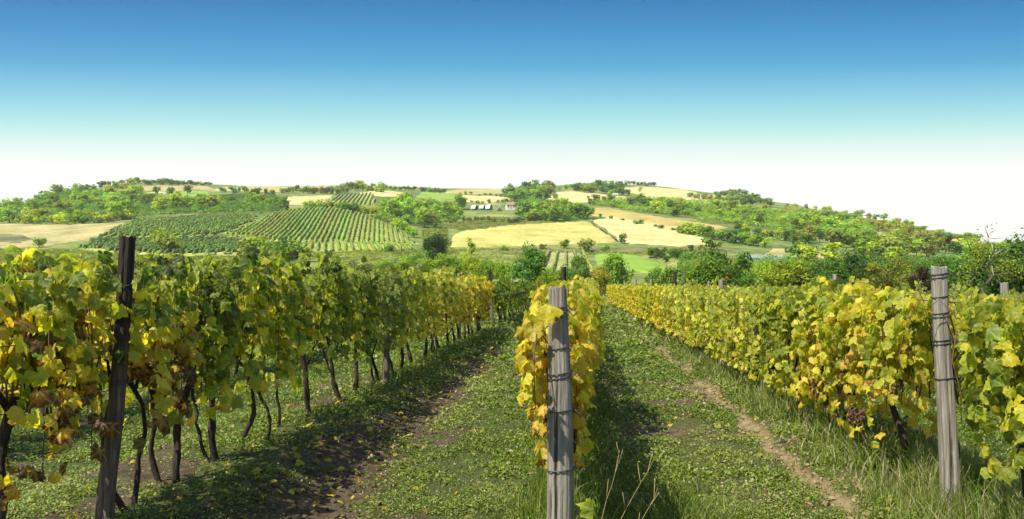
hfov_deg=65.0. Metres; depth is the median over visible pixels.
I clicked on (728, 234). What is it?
bush
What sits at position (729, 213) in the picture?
bush
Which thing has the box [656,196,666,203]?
tree
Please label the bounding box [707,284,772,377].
grapevine
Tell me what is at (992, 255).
tree
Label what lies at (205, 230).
vine row
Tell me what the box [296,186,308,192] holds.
bush
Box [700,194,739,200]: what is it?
field
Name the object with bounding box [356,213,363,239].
vine row
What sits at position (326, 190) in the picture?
bush
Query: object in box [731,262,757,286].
shrub
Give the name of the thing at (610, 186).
bush
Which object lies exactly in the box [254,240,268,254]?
bush
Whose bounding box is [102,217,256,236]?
field
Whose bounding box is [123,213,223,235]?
vine row
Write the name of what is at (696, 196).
bush
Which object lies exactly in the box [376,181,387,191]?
tree
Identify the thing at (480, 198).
field
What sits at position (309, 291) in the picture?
grapevine
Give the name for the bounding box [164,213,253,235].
vine row
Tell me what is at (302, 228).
vine row
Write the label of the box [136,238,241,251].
vine row
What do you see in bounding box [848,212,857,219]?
tree
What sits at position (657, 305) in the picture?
grapevine
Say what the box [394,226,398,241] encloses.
vine row
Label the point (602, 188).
bush
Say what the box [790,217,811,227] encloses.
bush
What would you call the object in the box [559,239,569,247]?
bush
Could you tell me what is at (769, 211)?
bush
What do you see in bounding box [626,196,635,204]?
tree
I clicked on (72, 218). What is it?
bush
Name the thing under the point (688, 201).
tree
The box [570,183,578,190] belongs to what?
tree
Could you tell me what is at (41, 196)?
tree
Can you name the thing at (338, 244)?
vine row
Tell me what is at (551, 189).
bush
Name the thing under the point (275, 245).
bush
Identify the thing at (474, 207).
shelter
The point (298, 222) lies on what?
vine row
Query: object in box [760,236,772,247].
tree
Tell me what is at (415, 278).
grapevine
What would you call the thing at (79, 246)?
vine row
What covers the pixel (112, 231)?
vine row
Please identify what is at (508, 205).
farmhouse
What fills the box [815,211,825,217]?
tree
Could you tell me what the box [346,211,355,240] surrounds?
vine row
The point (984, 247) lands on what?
tree
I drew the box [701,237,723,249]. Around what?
bush
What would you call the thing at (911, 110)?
sky
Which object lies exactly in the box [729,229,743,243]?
tree
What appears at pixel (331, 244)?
vine row
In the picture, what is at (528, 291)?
grapevine
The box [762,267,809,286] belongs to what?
shrub
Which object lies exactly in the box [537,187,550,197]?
tree
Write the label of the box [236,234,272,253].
bush
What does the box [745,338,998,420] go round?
trellis wire
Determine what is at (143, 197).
bush
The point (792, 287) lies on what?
grapevine
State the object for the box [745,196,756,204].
tree
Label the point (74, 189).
bush
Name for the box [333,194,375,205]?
field
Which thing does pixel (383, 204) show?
tree
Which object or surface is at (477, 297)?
grapevine
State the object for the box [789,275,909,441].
grapevine
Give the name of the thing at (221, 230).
vine row
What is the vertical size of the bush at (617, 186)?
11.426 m
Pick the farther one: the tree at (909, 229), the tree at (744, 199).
the tree at (744, 199)
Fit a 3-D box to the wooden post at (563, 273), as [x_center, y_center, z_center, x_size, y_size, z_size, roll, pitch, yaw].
[0.960,1.101,14.544,0.156,1.948,0.109,0,-2,5]
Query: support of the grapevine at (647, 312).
on the ground at (358, 456)
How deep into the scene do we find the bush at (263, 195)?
519.64 m
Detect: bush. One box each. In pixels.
[0,197,21,206]
[0,205,19,215]
[14,212,30,222]
[18,207,32,220]
[20,214,36,223]
[31,237,46,246]
[32,216,46,223]
[47,215,58,223]
[51,212,70,223]
[62,213,80,223]
[63,184,82,194]
[71,191,93,201]
[72,209,95,222]
[76,193,102,203]
[78,214,87,223]
[81,184,96,191]
[83,188,100,196]
[89,212,104,222]
[93,199,107,209]
[100,213,112,221]
[103,186,124,194]
[103,197,134,208]
[108,212,119,220]
[120,210,134,218]
[133,191,153,206]
[147,228,183,249]
[166,178,174,184]
[203,195,231,209]
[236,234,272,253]
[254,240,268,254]
[258,193,270,200]
[263,239,278,250]
[266,195,291,209]
[268,239,284,249]
[274,240,305,258]
[279,188,286,193]
[286,240,313,259]
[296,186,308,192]
[302,199,315,207]
[307,187,316,193]
[315,199,330,208]
[321,187,329,193]
[325,198,334,207]
[328,185,334,193]
[334,185,340,192]
[338,183,346,192]
[338,200,349,209]
[346,202,357,211]
[359,205,372,214]
[367,205,380,215]
[372,212,383,218]
[378,213,388,219]
[383,215,392,223]
[383,244,394,251]
[390,218,403,226]
[395,194,410,204]
[396,221,409,230]
[400,199,423,209]
[404,225,415,232]
[405,254,427,263]
[407,228,418,236]
[413,207,442,227]
[448,202,462,215]
[450,215,460,220]
[490,216,496,221]
[499,245,509,250]
[501,186,516,196]
[507,189,524,198]
[510,216,518,222]
[539,243,546,248]
[541,208,555,220]
[544,198,559,205]
[545,185,556,194]
[546,204,570,220]
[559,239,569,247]
[576,238,595,250]
[579,183,590,191]
[589,186,597,192]
[597,185,608,192]
[600,245,609,250]
[604,183,614,192]
[614,182,623,188]
[619,232,626,242]
[677,222,692,233]
[682,226,695,234]
[684,205,701,214]
[690,223,703,234]
[693,193,699,198]
[695,224,713,236]
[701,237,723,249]
[707,229,718,239]
[715,230,728,239]
[723,230,733,242]
[726,210,736,221]
[735,212,749,222]
[737,208,749,213]
[745,235,759,245]
[750,232,766,245]
[752,228,761,236]
[760,208,771,215]
[772,227,786,239]
[782,227,796,240]
[785,239,819,256]
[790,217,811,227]
[799,212,818,219]
[799,215,822,224]
[805,263,843,288]
[817,208,832,214]
[819,215,834,225]
[824,228,851,245]
[846,231,860,244]
[854,209,864,215]
[866,235,895,248]
[879,213,887,219]
[883,221,892,228]
[886,229,912,236]
[891,220,906,227]
[898,237,924,256]
[906,263,930,292]
[915,229,934,236]
[918,239,938,256]
[950,241,963,252]
[951,238,974,253]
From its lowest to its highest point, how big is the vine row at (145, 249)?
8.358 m
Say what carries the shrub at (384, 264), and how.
on the ground at (358, 456)
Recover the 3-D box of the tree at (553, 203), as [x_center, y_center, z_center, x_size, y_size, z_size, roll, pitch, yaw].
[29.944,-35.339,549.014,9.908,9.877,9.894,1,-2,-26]
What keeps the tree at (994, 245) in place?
on the ground at (358, 456)
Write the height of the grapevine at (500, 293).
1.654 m
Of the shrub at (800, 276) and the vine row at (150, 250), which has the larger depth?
the vine row at (150, 250)
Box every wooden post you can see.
[94,235,138,518]
[382,290,392,383]
[457,273,460,338]
[488,270,493,324]
[546,285,583,518]
[561,267,565,280]
[673,272,676,338]
[719,279,724,364]
[833,274,837,285]
[930,266,961,508]
[1000,282,1008,398]
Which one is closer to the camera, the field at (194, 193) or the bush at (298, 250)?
the bush at (298, 250)
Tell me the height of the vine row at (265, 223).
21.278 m
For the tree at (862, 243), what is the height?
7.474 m
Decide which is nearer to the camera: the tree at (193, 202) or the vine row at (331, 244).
the vine row at (331, 244)
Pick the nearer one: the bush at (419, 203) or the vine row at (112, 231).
the vine row at (112, 231)
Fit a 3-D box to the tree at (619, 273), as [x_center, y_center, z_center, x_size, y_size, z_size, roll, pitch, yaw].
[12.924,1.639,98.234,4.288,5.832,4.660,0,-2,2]
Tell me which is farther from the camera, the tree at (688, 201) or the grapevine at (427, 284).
the tree at (688, 201)
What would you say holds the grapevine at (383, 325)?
on the ground at (358, 456)
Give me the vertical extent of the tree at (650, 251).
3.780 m
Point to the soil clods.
(317, 510)
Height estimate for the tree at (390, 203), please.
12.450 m
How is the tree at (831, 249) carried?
on the ground at (358, 456)
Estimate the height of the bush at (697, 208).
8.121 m
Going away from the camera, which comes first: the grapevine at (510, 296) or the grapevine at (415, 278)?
the grapevine at (415, 278)
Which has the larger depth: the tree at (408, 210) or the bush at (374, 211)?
the bush at (374, 211)
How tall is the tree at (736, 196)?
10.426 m
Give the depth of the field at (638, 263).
238.70 m
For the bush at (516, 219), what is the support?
on the ground at (358, 456)
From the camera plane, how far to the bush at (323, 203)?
465.49 m
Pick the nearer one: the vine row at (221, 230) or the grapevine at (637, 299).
the grapevine at (637, 299)
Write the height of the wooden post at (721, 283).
1.690 m
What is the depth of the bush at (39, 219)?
404.29 m
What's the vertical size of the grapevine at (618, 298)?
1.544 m
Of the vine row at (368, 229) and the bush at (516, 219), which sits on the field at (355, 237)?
the vine row at (368, 229)
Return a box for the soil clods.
[188,332,872,518]
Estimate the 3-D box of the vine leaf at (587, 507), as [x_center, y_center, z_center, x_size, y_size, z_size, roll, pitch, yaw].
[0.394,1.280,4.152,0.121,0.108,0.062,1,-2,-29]
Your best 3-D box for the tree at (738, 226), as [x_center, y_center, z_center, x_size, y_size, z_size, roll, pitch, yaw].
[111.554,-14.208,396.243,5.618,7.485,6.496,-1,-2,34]
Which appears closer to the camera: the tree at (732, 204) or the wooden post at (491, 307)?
the wooden post at (491, 307)
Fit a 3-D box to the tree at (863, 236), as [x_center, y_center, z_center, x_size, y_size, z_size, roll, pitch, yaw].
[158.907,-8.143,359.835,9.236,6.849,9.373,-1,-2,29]
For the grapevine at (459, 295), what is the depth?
18.54 m
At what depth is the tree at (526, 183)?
904.27 m
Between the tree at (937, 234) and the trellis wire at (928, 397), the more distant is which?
the tree at (937, 234)
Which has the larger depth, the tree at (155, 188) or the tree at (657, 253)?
the tree at (155, 188)
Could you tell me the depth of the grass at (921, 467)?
6.47 m
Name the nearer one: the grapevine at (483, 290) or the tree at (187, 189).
the grapevine at (483, 290)
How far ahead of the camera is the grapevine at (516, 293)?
34.14 m
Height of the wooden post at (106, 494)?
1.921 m
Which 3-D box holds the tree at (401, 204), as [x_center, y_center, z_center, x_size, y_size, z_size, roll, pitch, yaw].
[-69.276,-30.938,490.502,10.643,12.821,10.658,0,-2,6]
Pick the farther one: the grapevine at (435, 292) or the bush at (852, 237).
the bush at (852, 237)
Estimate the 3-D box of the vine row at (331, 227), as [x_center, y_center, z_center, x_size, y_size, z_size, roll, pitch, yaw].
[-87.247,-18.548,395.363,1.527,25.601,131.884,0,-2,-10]
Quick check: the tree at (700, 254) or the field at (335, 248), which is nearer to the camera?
the tree at (700, 254)
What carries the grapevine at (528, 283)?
on the ground at (358, 456)
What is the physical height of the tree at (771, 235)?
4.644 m
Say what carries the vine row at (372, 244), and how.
on the field at (335, 248)
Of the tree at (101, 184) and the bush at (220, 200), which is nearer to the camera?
the bush at (220, 200)
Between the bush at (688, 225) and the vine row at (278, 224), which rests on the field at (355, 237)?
the vine row at (278, 224)
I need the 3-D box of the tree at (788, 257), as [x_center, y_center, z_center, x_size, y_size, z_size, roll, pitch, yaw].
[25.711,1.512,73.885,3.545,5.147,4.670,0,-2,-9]
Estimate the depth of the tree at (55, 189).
694.62 m
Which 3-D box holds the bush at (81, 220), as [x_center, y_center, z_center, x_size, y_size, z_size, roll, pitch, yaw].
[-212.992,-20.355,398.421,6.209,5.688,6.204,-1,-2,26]
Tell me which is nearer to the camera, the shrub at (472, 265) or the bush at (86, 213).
the shrub at (472, 265)
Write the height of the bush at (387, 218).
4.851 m
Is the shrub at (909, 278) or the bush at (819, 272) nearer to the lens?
the bush at (819, 272)
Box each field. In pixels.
[0,222,125,247]
[0,234,32,242]
[80,247,244,255]
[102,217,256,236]
[117,185,214,190]
[175,191,210,196]
[215,185,361,191]
[227,209,418,243]
[280,195,331,204]
[301,243,413,250]
[321,252,396,264]
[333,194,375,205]
[360,190,402,196]
[416,192,454,199]
[442,188,505,194]
[446,251,523,264]
[447,217,557,229]
[449,221,614,246]
[459,247,737,252]
[462,195,509,202]
[545,252,587,273]
[548,191,626,202]
[591,208,727,230]
[593,217,707,246]
[595,253,672,273]
[625,186,708,201]
[636,252,680,264]
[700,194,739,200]
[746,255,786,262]
[764,248,846,259]
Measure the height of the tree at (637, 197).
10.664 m
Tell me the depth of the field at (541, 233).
396.64 m
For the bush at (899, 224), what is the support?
on the ground at (358, 456)
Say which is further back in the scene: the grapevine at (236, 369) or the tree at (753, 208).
the tree at (753, 208)
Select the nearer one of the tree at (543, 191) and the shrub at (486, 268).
the shrub at (486, 268)
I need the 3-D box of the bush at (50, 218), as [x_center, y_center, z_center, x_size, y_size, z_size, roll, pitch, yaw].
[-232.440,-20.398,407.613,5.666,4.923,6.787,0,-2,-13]
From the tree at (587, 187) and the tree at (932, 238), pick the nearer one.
the tree at (932, 238)
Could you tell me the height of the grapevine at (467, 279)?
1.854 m
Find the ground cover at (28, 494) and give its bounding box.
[0,302,1020,518]
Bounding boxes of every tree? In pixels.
[0,209,17,221]
[23,198,42,214]
[29,208,51,217]
[37,190,49,201]
[39,199,52,207]
[44,192,63,203]
[48,184,63,194]
[50,201,76,210]
[62,207,74,215]
[74,198,86,204]
[75,202,89,213]
[96,181,104,187]
[102,192,122,200]
[103,195,123,213]
[104,199,135,219]
[124,184,144,193]
[133,177,141,182]
[150,196,169,211]
[152,186,160,192]
[166,186,175,193]
[167,194,192,208]
[183,185,192,193]
[189,195,207,204]
[196,197,218,209]
[228,186,237,193]
[240,186,248,191]
[242,191,261,210]
[245,188,262,197]
[247,236,264,254]
[278,236,294,245]
[345,181,355,188]
[353,182,359,188]
[358,183,366,190]
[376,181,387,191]
[378,199,387,210]
[383,198,400,214]
[390,208,405,218]
[391,198,405,210]
[402,196,413,207]
[403,207,415,222]
[413,206,426,221]
[421,197,434,207]
[422,232,448,259]
[431,201,452,218]
[452,193,466,207]
[466,237,475,253]
[508,240,548,282]
[513,200,532,215]
[521,181,532,186]
[525,191,534,197]
[525,210,539,220]
[527,202,543,219]
[534,190,542,198]
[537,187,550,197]
[540,201,548,209]
[543,180,556,188]
[548,201,558,206]
[556,200,572,214]
[558,198,568,203]
[567,202,587,218]
[568,251,589,279]
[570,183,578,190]
[571,203,588,218]
[582,207,594,218]
[584,185,591,192]
[590,264,611,295]
[591,194,599,204]
[594,180,602,188]
[601,249,635,284]
[611,198,620,206]
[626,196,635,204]
[633,193,645,202]
[637,197,647,206]
[644,247,653,254]
[644,265,667,285]
[649,201,664,212]
[653,247,661,257]
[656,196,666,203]
[660,247,667,256]
[662,255,671,261]
[663,198,673,211]
[666,199,672,208]
[669,202,686,215]
[672,249,681,257]
[674,201,686,210]
[681,252,689,260]
[681,265,705,283]
[682,200,692,209]
[687,245,696,252]
[695,250,706,255]
[700,248,710,255]
[702,225,712,236]
[707,250,753,285]
[709,199,722,208]
[710,208,723,219]
[717,191,726,196]
[724,200,739,210]
[727,191,736,197]
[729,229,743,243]
[733,223,743,231]
[734,193,745,200]
[737,232,753,243]
[738,196,746,204]
[738,232,749,243]
[740,189,749,196]
[741,223,750,232]
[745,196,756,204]
[748,205,758,212]
[750,208,767,222]
[753,196,760,204]
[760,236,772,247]
[761,198,769,204]
[761,230,769,237]
[767,231,773,237]
[774,215,787,221]
[777,251,805,274]
[791,230,796,243]
[795,230,800,239]
[796,242,818,260]
[798,233,814,243]
[802,224,815,239]
[814,228,824,241]
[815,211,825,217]
[819,242,844,259]
[821,217,838,231]
[830,247,868,280]
[835,213,846,220]
[837,230,848,246]
[839,211,849,218]
[841,249,887,270]
[843,221,854,227]
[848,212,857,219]
[848,220,860,230]
[850,242,858,254]
[852,238,869,256]
[856,217,864,222]
[857,234,875,244]
[861,231,877,234]
[864,235,897,256]
[864,253,915,289]
[870,246,887,256]
[875,222,883,231]
[876,237,910,255]
[879,247,905,260]
[895,256,931,285]
[903,225,912,235]
[908,221,915,226]
[912,238,925,254]
[913,234,930,250]
[914,226,924,230]
[921,249,967,289]
[926,236,936,247]
[927,231,943,238]
[932,237,947,252]
[941,233,953,252]
[945,251,998,294]
[950,223,1023,292]
[958,245,982,258]
[961,233,973,237]
[970,247,1023,295]
[972,233,984,241]
[977,227,1023,294]
[981,240,990,256]
[985,243,1007,252]
[995,241,1007,246]
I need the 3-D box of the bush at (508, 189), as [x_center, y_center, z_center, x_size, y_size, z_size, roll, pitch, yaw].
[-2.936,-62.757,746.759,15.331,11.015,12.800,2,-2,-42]
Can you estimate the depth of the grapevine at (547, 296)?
7.21 m
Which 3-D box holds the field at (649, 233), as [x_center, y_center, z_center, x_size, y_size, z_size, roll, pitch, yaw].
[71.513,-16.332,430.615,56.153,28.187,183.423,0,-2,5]
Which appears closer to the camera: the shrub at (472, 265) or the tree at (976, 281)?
the tree at (976, 281)
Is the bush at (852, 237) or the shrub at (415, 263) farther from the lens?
the bush at (852, 237)
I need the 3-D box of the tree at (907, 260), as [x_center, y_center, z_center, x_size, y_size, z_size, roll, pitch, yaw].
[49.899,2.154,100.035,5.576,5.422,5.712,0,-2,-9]
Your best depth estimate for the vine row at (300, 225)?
375.81 m
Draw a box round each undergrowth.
[0,188,285,222]
[0,216,721,272]
[372,252,525,278]
[377,184,590,226]
[589,196,874,233]
[677,250,985,276]
[783,205,977,247]
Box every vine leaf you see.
[538,303,563,323]
[576,497,596,518]
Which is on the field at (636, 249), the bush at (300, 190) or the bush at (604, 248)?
the bush at (604, 248)
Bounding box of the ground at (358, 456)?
[0,182,1023,518]
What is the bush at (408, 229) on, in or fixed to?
on the ground at (358, 456)
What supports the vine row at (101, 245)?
on the field at (184, 254)
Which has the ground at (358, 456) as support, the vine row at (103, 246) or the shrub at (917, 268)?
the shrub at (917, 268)
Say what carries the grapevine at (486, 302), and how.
on the ground at (358, 456)
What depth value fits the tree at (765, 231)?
397.11 m
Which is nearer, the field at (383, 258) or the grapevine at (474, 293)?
the grapevine at (474, 293)
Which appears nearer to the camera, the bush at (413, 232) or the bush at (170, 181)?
the bush at (413, 232)
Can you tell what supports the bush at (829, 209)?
on the ground at (358, 456)
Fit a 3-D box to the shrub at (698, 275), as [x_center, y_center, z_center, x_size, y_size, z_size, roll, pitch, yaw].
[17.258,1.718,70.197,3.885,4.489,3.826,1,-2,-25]
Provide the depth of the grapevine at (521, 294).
36.91 m
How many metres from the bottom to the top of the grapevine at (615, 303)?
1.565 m
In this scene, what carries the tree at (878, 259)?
on the ground at (358, 456)
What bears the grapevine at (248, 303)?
on the ground at (358, 456)
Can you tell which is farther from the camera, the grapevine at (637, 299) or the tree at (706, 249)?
the tree at (706, 249)
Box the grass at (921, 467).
[0,302,1023,518]
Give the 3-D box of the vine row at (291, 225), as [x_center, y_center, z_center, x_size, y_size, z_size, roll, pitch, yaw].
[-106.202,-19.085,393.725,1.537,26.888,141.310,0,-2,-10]
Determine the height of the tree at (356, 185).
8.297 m
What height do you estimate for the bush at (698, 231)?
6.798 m
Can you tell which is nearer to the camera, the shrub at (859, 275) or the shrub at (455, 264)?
the shrub at (859, 275)
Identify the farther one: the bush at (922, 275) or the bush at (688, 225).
the bush at (688, 225)
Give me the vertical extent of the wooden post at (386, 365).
1.492 m
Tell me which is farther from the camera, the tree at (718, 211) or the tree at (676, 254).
the tree at (718, 211)
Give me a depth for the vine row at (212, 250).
250.15 m
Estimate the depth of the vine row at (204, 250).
252.10 m
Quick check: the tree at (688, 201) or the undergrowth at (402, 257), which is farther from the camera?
the tree at (688, 201)
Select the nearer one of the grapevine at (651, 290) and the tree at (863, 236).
the grapevine at (651, 290)
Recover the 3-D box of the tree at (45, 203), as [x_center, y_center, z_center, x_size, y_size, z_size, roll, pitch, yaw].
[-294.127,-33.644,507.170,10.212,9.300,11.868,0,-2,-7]
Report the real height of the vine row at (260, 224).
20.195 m
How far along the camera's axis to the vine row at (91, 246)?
283.28 m
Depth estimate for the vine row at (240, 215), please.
374.38 m
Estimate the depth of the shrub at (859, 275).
79.49 m
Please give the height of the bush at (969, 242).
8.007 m
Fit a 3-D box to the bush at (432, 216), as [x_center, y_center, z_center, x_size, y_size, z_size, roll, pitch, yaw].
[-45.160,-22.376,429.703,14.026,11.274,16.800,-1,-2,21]
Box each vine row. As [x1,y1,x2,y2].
[76,238,118,248]
[82,236,143,247]
[88,237,118,243]
[88,237,146,248]
[92,237,155,247]
[95,235,174,248]
[98,214,201,236]
[101,235,183,248]
[104,214,195,232]
[104,235,188,248]
[105,235,200,249]
[106,235,215,250]
[107,213,207,235]
[107,235,209,248]
[109,213,215,236]
[109,215,185,230]
[111,215,176,228]
[113,216,169,227]
[113,236,220,251]
[116,213,218,236]
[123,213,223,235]
[128,213,229,236]
[129,216,163,222]
[134,212,234,235]
[135,236,226,246]
[135,237,234,249]
[136,236,232,246]
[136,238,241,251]
[140,213,237,236]
[141,239,244,251]
[146,240,247,252]
[149,214,241,236]
[151,241,241,252]
[158,243,237,253]
[159,213,248,234]
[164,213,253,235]
[164,243,238,253]
[171,240,271,253]
[172,214,255,234]
[180,215,256,234]
[185,242,274,253]
[189,217,254,235]
[192,244,274,253]
[200,220,252,234]
[204,246,237,253]
[209,225,238,234]
[230,227,241,234]
[230,248,247,252]
[235,221,255,235]
[240,214,267,235]
[245,211,276,234]
[249,210,281,235]
[252,209,286,236]
[258,209,291,236]
[264,208,295,236]
[267,207,300,237]
[272,207,304,238]
[277,207,307,239]
[283,206,311,238]
[288,206,315,238]
[292,206,318,240]
[297,206,322,240]
[303,206,326,240]
[309,206,330,240]
[314,206,333,240]
[320,208,337,240]
[323,240,326,249]
[325,208,341,240]
[330,209,344,239]
[330,239,332,249]
[335,209,348,240]
[337,239,340,249]
[341,210,352,240]
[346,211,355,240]
[351,212,359,240]
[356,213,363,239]
[361,214,367,240]
[366,216,370,240]
[369,240,375,249]
[371,218,374,240]
[375,241,381,249]
[376,219,379,240]
[381,221,383,240]
[385,223,388,241]
[390,224,393,241]
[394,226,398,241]
[399,229,403,241]
[551,249,558,269]
[563,249,567,266]
[582,249,593,271]
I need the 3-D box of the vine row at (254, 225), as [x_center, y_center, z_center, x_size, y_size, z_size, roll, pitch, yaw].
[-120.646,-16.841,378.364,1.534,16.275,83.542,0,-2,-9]
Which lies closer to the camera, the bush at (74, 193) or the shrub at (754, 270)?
the shrub at (754, 270)
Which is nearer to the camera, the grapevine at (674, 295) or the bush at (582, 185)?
the grapevine at (674, 295)
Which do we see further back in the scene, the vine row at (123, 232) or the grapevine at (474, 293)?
the vine row at (123, 232)
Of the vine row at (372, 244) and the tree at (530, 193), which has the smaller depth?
the vine row at (372, 244)
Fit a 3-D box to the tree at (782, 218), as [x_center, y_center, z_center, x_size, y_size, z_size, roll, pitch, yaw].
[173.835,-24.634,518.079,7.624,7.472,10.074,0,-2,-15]
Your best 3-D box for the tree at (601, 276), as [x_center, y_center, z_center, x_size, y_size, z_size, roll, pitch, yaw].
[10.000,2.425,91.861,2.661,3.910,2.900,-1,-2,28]
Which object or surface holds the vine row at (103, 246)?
on the field at (184, 254)
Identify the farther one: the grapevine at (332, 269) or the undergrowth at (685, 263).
the undergrowth at (685, 263)
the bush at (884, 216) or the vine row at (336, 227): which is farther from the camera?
the bush at (884, 216)
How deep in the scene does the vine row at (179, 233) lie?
367.46 m
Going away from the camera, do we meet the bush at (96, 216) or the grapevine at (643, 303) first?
the grapevine at (643, 303)
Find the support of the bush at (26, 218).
on the ground at (358, 456)
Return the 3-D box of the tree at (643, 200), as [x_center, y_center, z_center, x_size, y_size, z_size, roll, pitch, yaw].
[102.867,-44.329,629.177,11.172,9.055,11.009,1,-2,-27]
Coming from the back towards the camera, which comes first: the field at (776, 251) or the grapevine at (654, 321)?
the field at (776, 251)
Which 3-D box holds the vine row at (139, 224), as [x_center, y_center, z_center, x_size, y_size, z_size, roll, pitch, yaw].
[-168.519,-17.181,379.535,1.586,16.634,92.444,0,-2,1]
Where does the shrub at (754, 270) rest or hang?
on the ground at (358, 456)
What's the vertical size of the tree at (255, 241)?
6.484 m
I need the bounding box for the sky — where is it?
[0,0,1023,243]
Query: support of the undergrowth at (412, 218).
on the ground at (358, 456)
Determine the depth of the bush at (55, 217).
398.60 m
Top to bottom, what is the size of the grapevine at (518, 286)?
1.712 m
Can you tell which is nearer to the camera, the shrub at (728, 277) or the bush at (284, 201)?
the shrub at (728, 277)
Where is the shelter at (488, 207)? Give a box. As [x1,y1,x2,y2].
[485,205,492,209]
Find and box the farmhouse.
[505,201,514,209]
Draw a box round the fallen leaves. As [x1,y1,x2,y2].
[38,342,910,518]
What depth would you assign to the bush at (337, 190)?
702.79 m
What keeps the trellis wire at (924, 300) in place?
attached to the wooden post at (949, 459)
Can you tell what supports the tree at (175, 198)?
on the ground at (358, 456)
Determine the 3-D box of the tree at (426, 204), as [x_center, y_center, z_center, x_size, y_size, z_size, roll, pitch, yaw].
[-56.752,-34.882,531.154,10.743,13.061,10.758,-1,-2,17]
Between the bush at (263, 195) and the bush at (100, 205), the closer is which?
the bush at (100, 205)
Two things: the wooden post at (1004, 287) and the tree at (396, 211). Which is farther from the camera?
the tree at (396, 211)
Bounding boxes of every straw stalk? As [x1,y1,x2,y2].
[601,442,622,518]
[621,452,653,518]
[639,482,658,518]
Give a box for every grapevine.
[0,245,120,518]
[0,250,205,512]
[0,281,99,416]
[96,247,243,482]
[135,250,276,462]
[201,247,301,441]
[233,356,238,374]
[242,268,334,426]
[277,250,356,413]
[295,248,381,399]
[313,264,387,389]
[349,256,400,381]
[371,258,411,371]
[380,264,425,369]
[395,261,432,362]
[408,273,445,356]
[412,265,452,350]
[428,266,458,349]
[430,268,465,344]
[438,272,469,343]
[447,272,474,340]
[455,276,482,338]
[461,276,482,333]
[465,276,489,330]
[466,274,486,333]
[472,276,494,328]
[490,281,508,322]
[493,281,510,319]
[495,281,513,319]
[499,285,515,319]
[502,281,517,316]
[505,280,520,315]
[510,283,525,310]
[513,281,522,312]
[513,287,601,475]
[514,281,526,309]
[515,276,593,456]
[516,282,524,311]
[522,281,531,307]
[522,284,529,308]
[529,279,607,381]
[530,276,600,374]
[544,286,591,380]
[546,285,592,384]
[613,286,616,305]
[616,285,622,307]
[618,286,622,308]
[621,285,627,310]
[624,283,638,309]
[625,286,631,312]
[627,284,633,312]
[629,285,635,314]
[630,286,639,313]
[632,285,640,317]
[635,284,653,317]
[637,281,659,324]
[640,284,663,321]
[642,285,658,329]
[647,282,667,329]
[649,286,660,327]
[652,285,684,337]
[654,279,684,337]
[659,283,691,334]
[661,278,697,343]
[665,278,702,339]
[674,280,709,352]
[679,284,718,353]
[683,283,733,358]
[690,277,739,362]
[698,283,754,369]
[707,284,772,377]
[719,283,789,384]
[730,284,810,380]
[743,282,833,409]
[765,276,866,416]
[779,283,797,289]
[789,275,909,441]
[817,276,964,470]
[856,282,1023,458]
[878,286,896,291]
[891,287,925,295]
[895,281,930,294]
[913,281,952,386]
[919,282,978,388]
[925,287,1023,498]
[928,283,966,293]
[950,288,1021,397]
[984,292,1023,363]
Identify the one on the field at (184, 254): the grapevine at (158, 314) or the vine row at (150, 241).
the vine row at (150, 241)
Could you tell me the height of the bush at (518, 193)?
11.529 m
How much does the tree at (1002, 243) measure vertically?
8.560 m
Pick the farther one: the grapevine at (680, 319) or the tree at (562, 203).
the tree at (562, 203)
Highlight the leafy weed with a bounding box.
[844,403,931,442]
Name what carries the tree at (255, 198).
on the ground at (358, 456)
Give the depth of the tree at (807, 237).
356.37 m
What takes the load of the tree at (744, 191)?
on the ground at (358, 456)
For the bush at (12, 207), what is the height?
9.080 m
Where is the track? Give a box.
[588,219,617,239]
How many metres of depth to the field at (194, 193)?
678.70 m
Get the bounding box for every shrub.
[361,262,376,268]
[375,259,393,273]
[393,259,412,270]
[409,259,428,274]
[415,253,445,273]
[434,254,464,275]
[448,251,468,278]
[461,254,485,275]
[472,257,503,281]
[491,261,515,283]
[538,265,557,285]
[553,264,573,281]
[573,270,596,285]
[656,265,686,285]
[684,254,733,285]
[707,270,732,285]
[713,255,749,270]
[730,268,763,286]
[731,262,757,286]
[749,262,766,286]
[751,257,788,286]
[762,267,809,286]
[763,258,815,286]
[803,256,849,282]
[844,268,871,284]
[869,267,896,289]
[885,262,930,290]
[895,269,924,290]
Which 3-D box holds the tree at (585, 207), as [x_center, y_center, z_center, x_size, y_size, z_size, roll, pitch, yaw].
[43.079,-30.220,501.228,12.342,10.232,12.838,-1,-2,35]
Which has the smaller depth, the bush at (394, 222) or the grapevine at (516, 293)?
the grapevine at (516, 293)
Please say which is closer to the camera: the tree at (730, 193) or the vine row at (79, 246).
the vine row at (79, 246)
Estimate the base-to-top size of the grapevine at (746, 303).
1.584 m
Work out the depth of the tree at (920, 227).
569.19 m
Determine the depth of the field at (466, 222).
479.36 m
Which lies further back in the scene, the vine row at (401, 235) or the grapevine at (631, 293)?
the vine row at (401, 235)
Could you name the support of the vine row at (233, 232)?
on the field at (355, 237)
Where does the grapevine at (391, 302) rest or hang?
on the ground at (358, 456)
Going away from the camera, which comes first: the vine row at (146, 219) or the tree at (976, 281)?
the tree at (976, 281)
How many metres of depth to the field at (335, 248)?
303.55 m
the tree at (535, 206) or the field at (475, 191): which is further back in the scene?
the field at (475, 191)
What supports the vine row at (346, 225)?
on the field at (355, 237)
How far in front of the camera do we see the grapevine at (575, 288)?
7.62 m
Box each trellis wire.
[0,299,430,347]
[0,324,399,415]
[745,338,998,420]
[849,296,1017,305]
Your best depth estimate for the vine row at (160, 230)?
360.94 m
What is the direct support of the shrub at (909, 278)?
on the ground at (358, 456)
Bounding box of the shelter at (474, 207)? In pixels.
[471,205,478,209]
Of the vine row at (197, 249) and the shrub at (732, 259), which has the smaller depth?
the shrub at (732, 259)
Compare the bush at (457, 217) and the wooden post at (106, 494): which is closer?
the wooden post at (106, 494)

